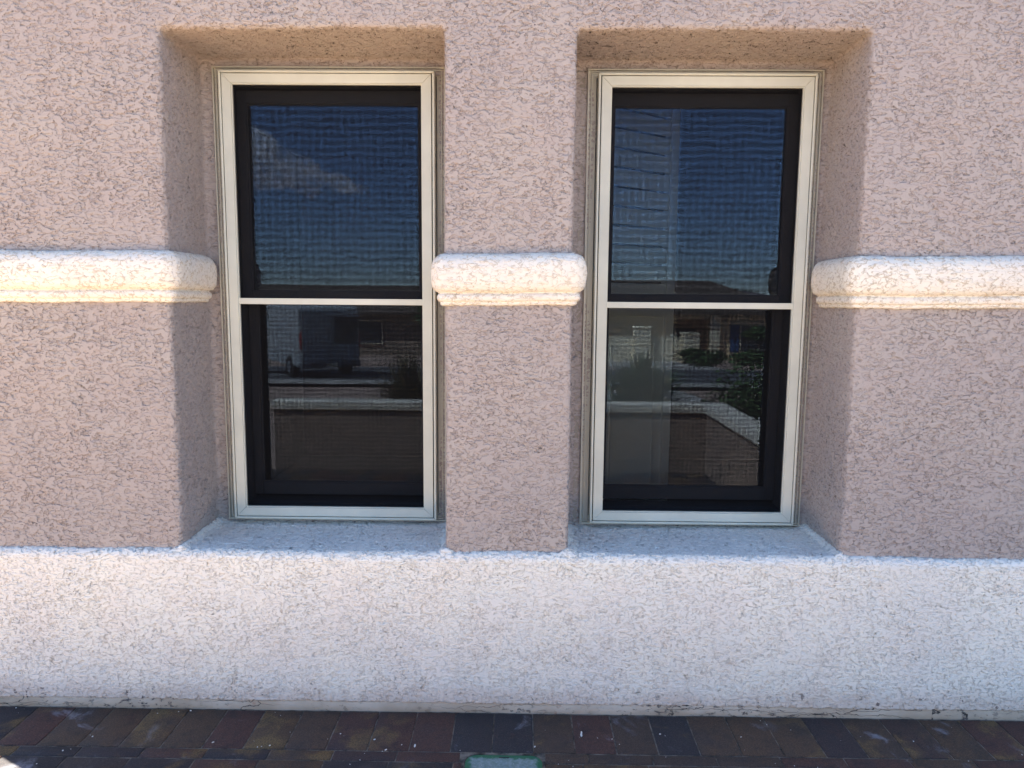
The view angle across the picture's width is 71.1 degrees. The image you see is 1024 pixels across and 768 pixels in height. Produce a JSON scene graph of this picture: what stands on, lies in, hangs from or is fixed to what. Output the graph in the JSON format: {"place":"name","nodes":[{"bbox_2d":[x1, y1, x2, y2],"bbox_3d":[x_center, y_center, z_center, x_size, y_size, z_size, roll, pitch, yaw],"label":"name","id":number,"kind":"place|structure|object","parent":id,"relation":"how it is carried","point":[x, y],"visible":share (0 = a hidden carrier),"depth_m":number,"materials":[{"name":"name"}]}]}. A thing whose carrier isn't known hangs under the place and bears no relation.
{"place":"outdoors","nodes":[
{"label":"outdoors","id":0,"kind":"place"},
{"bbox_2d":[462,753,544,767],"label":"valve box","id":1,"kind":"object","parent":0,"point":[489,760],"visible":0.98,"depth_m":2.54,"materials":[{"name":"plastic"}]},
{"bbox_2d":[0,706,1023,767],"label":"paving","id":2,"kind":"structure","parent":0,"point":[393,731],"depth_m":2.66,"materials":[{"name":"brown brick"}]},
{"bbox_2d":[15,707,1021,767],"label":"debris","id":3,"kind":"object","parent":2,"relation":"on","point":[415,744],"visible":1,"depth_m":2.64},
{"bbox_3d":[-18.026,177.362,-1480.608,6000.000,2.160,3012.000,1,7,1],"label":"ground","id":4,"kind":"structure","parent":0,"visible":0},
{"bbox_2d":[0,0,1023,720],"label":"house","id":5,"kind":"structure","parent":4,"relation":"on","point":[578,356],"depth_m":2.80,"materials":[{"name":"pink paint"}]},
{"bbox_2d":[211,66,446,520],"bbox_3d":[-0.740,-0.355,3.088,0.985,1.901,0.201,1,7,1],"label":"window","id":6,"kind":"structure","parent":5,"relation":"in","point":[307,87],"depth_m":3.00,"materials":[{"name":"black glass"}]},
{"bbox_2d":[572,69,824,525],"bbox_3d":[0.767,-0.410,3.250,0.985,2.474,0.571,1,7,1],"label":"window","id":7,"kind":"structure","parent":5,"relation":"in","point":[625,461],"depth_m":3.00,"materials":[{"name":"black glass"}]}
]}

